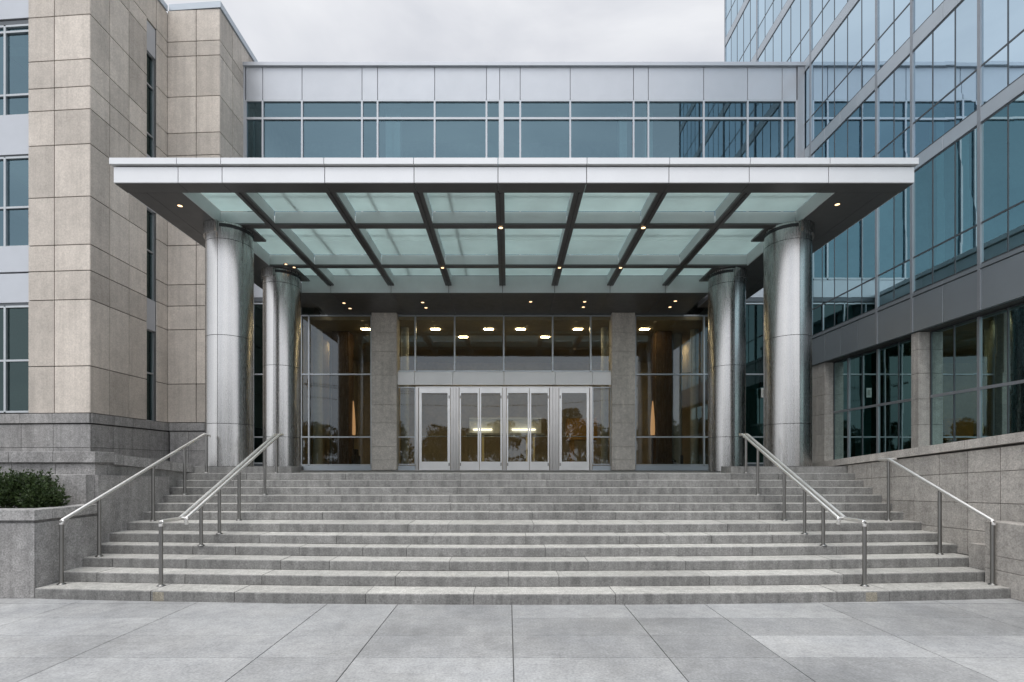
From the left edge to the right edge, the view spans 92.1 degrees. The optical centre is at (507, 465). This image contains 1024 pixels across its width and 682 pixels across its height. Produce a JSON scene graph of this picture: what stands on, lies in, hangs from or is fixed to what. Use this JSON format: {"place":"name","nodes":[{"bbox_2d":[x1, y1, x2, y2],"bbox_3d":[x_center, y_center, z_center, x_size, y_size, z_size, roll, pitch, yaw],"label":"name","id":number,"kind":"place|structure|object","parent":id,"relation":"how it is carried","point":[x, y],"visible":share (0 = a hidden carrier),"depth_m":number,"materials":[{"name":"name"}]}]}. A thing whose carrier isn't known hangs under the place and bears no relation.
{"place":"outdoors","nodes":[
{"label":"outdoors","id":0,"kind":"place"},
{"bbox_2d":[107,466,302,486],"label":"terrace","id":1,"kind":"structure","parent":0,"point":[174,476],"depth_m":12.66,"materials":[{"name":"stone"}]},
{"bbox_2d":[0,0,259,465],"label":"stone wing","id":2,"kind":"structure","parent":1,"relation":"on","point":[102,311],"depth_m":15.80,"materials":[{"name":"beige stone"}]},
{"bbox_2d":[0,24,28,115],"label":"window","id":3,"kind":"structure","parent":2,"relation":"in","point":[6,32],"depth_m":15.35,"materials":[{"name":"silver metal"}]},
{"bbox_2d":[0,156,28,246],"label":"window","id":4,"kind":"structure","parent":2,"relation":"in","point":[6,208],"depth_m":15.34,"materials":[{"name":"silver metal"}]},
{"bbox_2d":[0,305,29,412],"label":"window","id":5,"kind":"structure","parent":2,"relation":"in","point":[14,320],"depth_m":15.37,"materials":[{"name":"blue glass"}]},
{"bbox_2d":[146,52,153,157],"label":"window","id":6,"kind":"structure","parent":2,"relation":"in","point":[150,61],"depth_m":17.70,"materials":[{"name":"black glass"}]},
{"bbox_2d":[146,209,153,300],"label":"window","id":7,"kind":"structure","parent":2,"relation":"in","point":[150,215],"depth_m":17.70,"materials":[{"name":"black glass"}]},
{"bbox_2d":[146,329,153,420],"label":"window","id":8,"kind":"structure","parent":2,"relation":"in","point":[150,334],"depth_m":17.70,"materials":[{"name":"black glass"}]},
{"bbox_2d":[203,219,253,465],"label":"steel column","id":9,"kind":"structure","parent":1,"relation":"on","point":[229,337],"depth_m":12.87,"materials":[{"name":"silver metal"}]},
{"bbox_2d":[164,0,723,61],"label":"sky","id":10,"kind":"structure","parent":0,"point":[273,30],"materials":[{"name":"white"}]},
{"bbox_2d":[300,470,720,472],"bbox_3d":[0.000,0.346,16.425,18.000,0.308,7.090,0,0,0],"label":"entrance landing","id":11,"kind":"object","parent":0,"point":[504,471],"visible":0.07,"depth_m":16.22,"materials":[{"name":"stone"}]},
{"bbox_2d":[261,267,300,470],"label":"steel column","id":12,"kind":"structure","parent":11,"relation":"on","point":[282,350],"depth_m":15.89,"materials":[{"name":"silver metal"}]},
{"bbox_2d":[243,62,804,469],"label":"entrance building","id":13,"kind":"structure","parent":11,"relation":"on","point":[419,390],"depth_m":20.60,"materials":[{"name":"grey glass"}]},
{"bbox_2d":[245,99,261,211],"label":"window","id":14,"kind":"structure","parent":13,"relation":"in","point":[247,101],"depth_m":19.89,"materials":[{"name":"silver metal"}]},
{"bbox_2d":[254,303,301,463],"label":"window","id":15,"kind":"structure","parent":13,"relation":"in","point":[258,307],"depth_m":19.93,"materials":[{"name":"black glass"}]},
{"bbox_2d":[262,99,300,200],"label":"window","id":16,"kind":"structure","parent":13,"relation":"in","point":[264,101],"depth_m":19.90,"materials":[{"name":"silver metal"}]},
{"bbox_2d":[301,99,360,240],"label":"window","id":17,"kind":"structure","parent":13,"relation":"in","point":[303,101],"depth_m":19.89,"materials":[{"name":"silver metal"}]},
{"bbox_2d":[301,315,371,465],"bbox_3d":[-6.925,-3.041,19.915,2.884,6.074,0.090,0,0,0],"label":"window","id":18,"kind":"structure","parent":13,"relation":"in","point":[302,316],"depth_m":19.87,"materials":[{"name":"grey metal"}]},
{"bbox_2d":[352,401,355,454],"bbox_3d":[-6.960,-1.361,22.200,0.240,3.099,0.234,0,0,0],"label":"wall sconce","id":19,"kind":"object","parent":13,"relation":"on","point":[353,425],"depth_m":22.14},
{"bbox_2d":[352,449,360,463],"bbox_3d":[-7.325,-0.336,22.410,1.020,0.850,0.820,0,0,0],"label":"lobby armchair","id":20,"kind":"object","parent":13,"relation":"on","point":[356,457],"visible":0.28,"depth_m":22.49,"materials":[{"name":"black"}]},
{"bbox_2d":[361,99,376,275],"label":"window","id":21,"kind":"structure","parent":13,"relation":"in","point":[363,101],"depth_m":19.89,"materials":[{"name":"silver metal"}]},
{"bbox_2d":[377,99,433,275],"bbox_3d":[-4.127,-11.138,19.943,2.337,7.282,0.115,0,0,0],"label":"window","id":22,"kind":"structure","parent":13,"relation":"in","point":[379,100],"depth_m":19.89,"materials":[{"name":"silver metal"}]},
{"bbox_2d":[398,315,414,371],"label":"window","id":23,"kind":"structure","parent":13,"relation":"in","point":[398,315],"depth_m":19.87,"materials":[{"name":"grey metal"}]},
{"bbox_2d":[414,315,453,371],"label":"window","id":24,"kind":"structure","parent":13,"relation":"in","point":[415,316],"depth_m":19.87,"materials":[{"name":"grey metal"}]},
{"bbox_2d":[419,388,449,469],"bbox_3d":[-2.958,-1.480,19.917,1.252,3.313,0.123,0,0,0],"label":"door","id":25,"kind":"structure","parent":13,"relation":"in","point":[422,465],"depth_m":19.88,"materials":[{"name":"silver metal"}]},
{"bbox_2d":[434,99,485,275],"bbox_3d":[-1.931,-11.138,19.943,2.125,7.282,0.115,0,0,0],"label":"window","id":26,"kind":"structure","parent":13,"relation":"in","point":[436,100],"depth_m":19.89,"materials":[{"name":"silver metal"}]},
{"bbox_2d":[459,388,478,469],"bbox_3d":[-1.560,-1.480,19.917,0.795,3.313,0.123,0,0,0],"label":"door","id":27,"kind":"structure","parent":13,"relation":"in","point":[462,465],"depth_m":19.88,"materials":[{"name":"silver metal"}]},
{"bbox_2d":[454,315,502,371],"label":"window","id":28,"kind":"structure","parent":13,"relation":"in","point":[455,316],"depth_m":19.87,"materials":[{"name":"grey metal"}]},
{"bbox_2d":[480,388,501,469],"bbox_3d":[-0.692,-1.480,19.917,0.900,3.313,0.123,0,0,0],"label":"door","id":29,"kind":"structure","parent":13,"relation":"in","point":[483,465],"depth_m":19.88,"materials":[{"name":"silver metal"}]},
{"bbox_2d":[486,99,498,275],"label":"window","id":30,"kind":"structure","parent":13,"relation":"in","point":[488,100],"depth_m":19.89,"materials":[{"name":"silver metal"}]},
{"bbox_2d":[466,418,544,461],"bbox_3d":[-0.130,-1.073,24.050,3.762,2.524,0.900,0,0,0],"label":"reception desk","id":31,"kind":"object","parent":13,"relation":"on","point":[516,426],"visible":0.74,"depth_m":24.00,"materials":[{"name":"paint"}]},
{"bbox_2d":[500,99,518,120],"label":"window","id":32,"kind":"structure","parent":13,"relation":"in","point":[505,100],"depth_m":19.89,"materials":[{"name":"silver metal"}]},
{"bbox_2d":[109,158,918,313],"bbox_3d":[0.135,-6.495,15.444,18.140,0.805,8.798,0,0,0],"label":"entrance canopy","id":33,"kind":"object","parent":13,"relation":"attached to","point":[847,192],"visible":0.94,"depth_m":13.05,"materials":[{"name":"glass"}]},
{"bbox_2d":[507,388,528,469],"bbox_3d":[0.401,-1.480,19.917,0.908,3.313,0.123,0,0,0],"label":"door","id":34,"kind":"structure","parent":13,"relation":"in","point":[510,465],"depth_m":19.88,"materials":[{"name":"silver metal"}]},
{"bbox_2d":[503,315,551,371],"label":"window","id":35,"kind":"structure","parent":13,"relation":"in","point":[503,315],"depth_m":19.87,"materials":[{"name":"grey metal"}]},
{"bbox_2d":[530,388,548,469],"bbox_3d":[1.268,-1.480,19.917,0.787,3.313,0.123,0,0,0],"label":"door","id":36,"kind":"structure","parent":13,"relation":"in","point":[533,465],"depth_m":19.88,"materials":[{"name":"silver metal"}]},
{"bbox_2d":[519,99,568,275],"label":"window","id":37,"kind":"structure","parent":13,"relation":"in","point":[522,100],"depth_m":19.89,"materials":[{"name":"silver metal"}]},
{"bbox_2d":[552,315,589,371],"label":"window","id":38,"kind":"structure","parent":13,"relation":"in","point":[552,315],"depth_m":19.87,"materials":[{"name":"grey metal"}]},
{"bbox_2d":[559,388,588,469],"bbox_3d":[2.669,-1.480,19.917,1.212,3.313,0.123,0,0,0],"label":"door","id":39,"kind":"structure","parent":13,"relation":"in","point":[562,465],"depth_m":19.88,"materials":[{"name":"silver metal"}]},
{"bbox_2d":[590,315,610,371],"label":"window","id":40,"kind":"structure","parent":13,"relation":"in","point":[591,316],"depth_m":19.87,"materials":[{"name":"grey metal"}]},
{"bbox_2d":[569,99,632,275],"bbox_3d":[3.769,-11.138,19.943,2.590,7.282,0.115,0,0,0],"label":"window","id":41,"kind":"structure","parent":13,"relation":"in","point":[572,100],"depth_m":19.89,"materials":[{"name":"silver metal"}]},
{"bbox_2d":[632,99,647,275],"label":"window","id":42,"kind":"structure","parent":13,"relation":"in","point":[635,100],"depth_m":19.89,"materials":[{"name":"silver metal"}]},
{"bbox_2d":[650,401,654,463],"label":"floor lamp","id":43,"kind":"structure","parent":13,"relation":"on","point":[652,428],"depth_m":21.34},
{"bbox_2d":[635,315,707,465],"bbox_3d":[6.629,-3.041,19.915,3.045,6.074,0.090,0,0,0],"label":"window","id":44,"kind":"structure","parent":13,"relation":"in","point":[703,316],"depth_m":19.87,"materials":[{"name":"grey metal"}]},
{"bbox_2d":[647,99,702,275],"bbox_3d":[6.761,-11.138,19.943,2.270,7.282,0.115,0,0,0],"label":"window","id":45,"kind":"structure","parent":13,"relation":"in","point":[650,100],"depth_m":19.89,"materials":[{"name":"silver metal"}]},
{"bbox_2d":[672,455,682,463],"bbox_3d":[7.295,-0.336,22.410,1.020,0.850,0.820,0,0,0],"label":"lobby armchair","id":46,"kind":"object","parent":13,"relation":"on","point":[681,460],"visible":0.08,"depth_m":22.00,"materials":[{"name":"black"}]},
{"bbox_2d":[702,99,746,275],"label":"window","id":47,"kind":"structure","parent":13,"relation":"in","point":[706,100],"depth_m":19.89,"materials":[{"name":"silver metal"}]},
{"bbox_2d":[746,303,762,463],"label":"window","id":48,"kind":"structure","parent":13,"relation":"in","point":[754,311],"depth_m":19.93,"materials":[{"name":"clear glass"}]},
{"bbox_2d":[746,99,781,211],"bbox_3d":[10.349,-11.138,19.943,1.428,7.282,0.115,0,0,0],"label":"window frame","id":49,"kind":"structure","parent":13,"relation":"in","point":[750,100],"depth_m":19.89,"materials":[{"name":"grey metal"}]},
{"bbox_2d":[780,99,797,211],"bbox_3d":[11.354,-11.138,19.943,0.651,7.282,0.115,0,0,0],"label":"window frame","id":50,"kind":"structure","parent":13,"relation":"in","point":[795,118],"depth_m":19.89,"materials":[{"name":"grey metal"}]},
{"bbox_2d":[708,267,747,471],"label":"steel column","id":51,"kind":"structure","parent":11,"relation":"on","point":[726,359],"depth_m":15.87,"materials":[{"name":"silver metal"}]},
{"bbox_2d":[0,598,1023,681],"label":"plaza paving","id":52,"kind":"structure","parent":0,"point":[69,640],"depth_m":6.14,"materials":[{"name":"grey concrete"}]},
{"bbox_2d":[0,504,96,597],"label":"stone planter","id":53,"kind":"object","parent":52,"relation":"on","point":[29,551],"visible":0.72,"depth_m":8.27,"materials":[{"name":"grey stone"}]},
{"bbox_2d":[0,467,71,507],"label":"shrub","id":54,"kind":"object","parent":53,"relation":"in","point":[30,490],"visible":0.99,"depth_m":8.72,"materials":[{"name":"green plant"}]},
{"bbox_2d":[35,473,1010,605],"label":"granite staircase","id":55,"kind":"structure","parent":52,"relation":"on","point":[511,539],"depth_m":9.52,"materials":[{"name":"grey stone"}]},
{"bbox_2d":[57,433,210,584],"bbox_3d":[-7.640,0.607,10.515,0.124,2.849,4.274,0,0,0],"label":"stair handrail","id":56,"kind":"object","parent":55,"relation":"on","point":[72,514],"visible":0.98,"depth_m":9.64,"materials":[{"name":"silver metal"}]},
{"bbox_2d":[156,433,283,586],"bbox_3d":[-5.803,0.607,10.440,0.239,2.849,4.344,0,0,0],"label":"stair handrail","id":57,"kind":"object","parent":55,"relation":"on","point":[238,469],"visible":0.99,"depth_m":9.81,"materials":[{"name":"silver metal"}]},
{"bbox_2d":[739,433,868,586],"bbox_3d":[5.963,0.607,10.440,0.239,2.849,4.344,0,0,0],"label":"stair handrail","id":58,"kind":"object","parent":55,"relation":"on","point":[823,502],"visible":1,"depth_m":9.80,"materials":[{"name":"silver metal"}]},
{"bbox_2d":[878,458,996,585],"bbox_3d":[8.429,0.930,9.695,0.442,2.204,2.675,0,0,0],"label":"stair handrail","id":59,"kind":"object","parent":55,"relation":"on","point":[981,514],"visible":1,"depth_m":9.42,"materials":[{"name":"silver metal"}]},
{"bbox_2d":[812,432,1023,600],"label":"granite retaining wall","id":60,"kind":"structure","parent":52,"relation":"on","point":[984,475],"depth_m":9.32,"materials":[{"name":"grey stone"}]},
{"bbox_2d":[566,418,596,465],"bbox_3d":[3.496,-1.018,23.550,1.411,2.415,0.700,0,0,0],"label":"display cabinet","id":61,"kind":"object","parent":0,"point":[575,426],"visible":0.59,"depth_m":23.20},
{"bbox_2d":[721,466,847,472],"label":"terrace","id":62,"kind":"structure","parent":0,"point":[794,469],"depth_m":12.66,"materials":[{"name":"stone"}]},
{"bbox_2d":[763,219,814,465],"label":"steel column","id":63,"kind":"structure","parent":62,"relation":"on","point":[787,343],"depth_m":12.86,"materials":[{"name":"silver metal"}]},
{"bbox_2d":[724,0,1023,462],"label":"glass tower","id":64,"kind":"structure","parent":62,"relation":"on","point":[918,312],"depth_m":14.47,"materials":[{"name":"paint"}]},
{"bbox_2d":[726,0,744,35],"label":"window","id":65,"kind":"structure","parent":64,"relation":"in","point":[733,7],"depth_m":26.43,"materials":[{"name":"blue glass"}]},
{"bbox_2d":[726,0,755,61],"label":"window","id":66,"kind":"structure","parent":64,"relation":"in","point":[741,45],"depth_m":24.98,"materials":[{"name":"blue glass"}]},
{"bbox_2d":[758,0,786,48],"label":"window","id":67,"kind":"structure","parent":64,"relation":"in","point":[768,10],"depth_m":22.85,"materials":[{"name":"blue glass"}]},
{"bbox_2d":[758,0,808,61],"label":"window","id":68,"kind":"structure","parent":64,"relation":"in","point":[789,42],"depth_m":20.84,"materials":[{"name":"blue glass"}]},
{"bbox_2d":[805,67,808,148],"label":"window","id":69,"kind":"structure","parent":64,"relation":"in","point":[807,70],"depth_m":19.73,"materials":[{"name":"grey glass"}]},
{"bbox_2d":[812,0,848,49],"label":"window","id":70,"kind":"structure","parent":64,"relation":"in","point":[824,12],"depth_m":18.77,"materials":[{"name":"blue glass"}]},
{"bbox_2d":[812,210,874,335],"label":"window","id":71,"kind":"structure","parent":64,"relation":"in","point":[843,269],"depth_m":17.54,"materials":[{"name":"blue glass"}]},
{"bbox_2d":[812,90,874,196],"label":"window","id":72,"kind":"structure","parent":64,"relation":"in","point":[855,137],"depth_m":17.00,"materials":[{"name":"blue glass"}]},
{"bbox_2d":[812,0,874,140],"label":"window","id":73,"kind":"structure","parent":64,"relation":"in","point":[845,64],"depth_m":17.56,"materials":[{"name":"blue glass"}]},
{"bbox_2d":[833,338,911,459],"bbox_3d":[12.365,-1.950,16.695,0.090,3.930,4.020,0,0,0],"label":"window","id":74,"kind":"structure","parent":64,"relation":"in","point":[872,411],"depth_m":16.68,"materials":[{"name":"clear glass"}]},
{"bbox_2d":[878,186,909,307],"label":"window","id":75,"kind":"structure","parent":64,"relation":"in","point":[894,215],"depth_m":15.29,"materials":[{"name":"blue glass"}]},
{"bbox_2d":[878,54,909,157],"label":"window","id":76,"kind":"structure","parent":64,"relation":"in","point":[894,92],"depth_m":15.25,"materials":[{"name":"blue glass"}]},
{"bbox_2d":[878,0,909,70],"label":"window","id":77,"kind":"structure","parent":64,"relation":"in","point":[893,15],"depth_m":15.41,"materials":[{"name":"blue glass"}]},
{"bbox_2d":[913,0,944,33],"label":"window","id":78,"kind":"structure","parent":64,"relation":"in","point":[923,9],"depth_m":14.22,"materials":[{"name":"blue glass"}]},
{"bbox_2d":[913,126,976,292],"bbox_3d":[12.008,-6.885,13.557,0.084,3.600,2.102,0,0,0],"label":"window","id":79,"kind":"structure","parent":64,"relation":"in","point":[945,186],"depth_m":13.47,"materials":[{"name":"blue glass"}]},
{"bbox_2d":[913,0,976,157],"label":"window","id":80,"kind":"structure","parent":64,"relation":"in","point":[945,62],"depth_m":13.47,"materials":[{"name":"blue glass"}]},
{"bbox_2d":[930,302,1023,444],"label":"window","id":81,"kind":"structure","parent":64,"relation":"in","point":[977,363],"depth_m":12.92,"materials":[{"name":"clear glass"}]},
{"bbox_2d":[981,92,1023,263],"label":"window","id":82,"kind":"structure","parent":64,"relation":"in","point":[1002,223],"depth_m":11.92,"materials":[{"name":"teal glass"}]},
{"bbox_2d":[981,0,1023,106],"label":"window","id":83,"kind":"structure","parent":64,"relation":"in","point":[1002,65],"depth_m":11.97,"materials":[{"name":"blue glass"}]},
{"label":"ground","id":84,"kind":"structure","parent":0,"visible":0},
{"bbox_2d":[0,452,192,542],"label":"granite parapet","id":85,"kind":"structure","parent":84,"relation":"on","point":[84,478],"depth_m":9.82,"materials":[{"name":"grey stone"}]}
]}

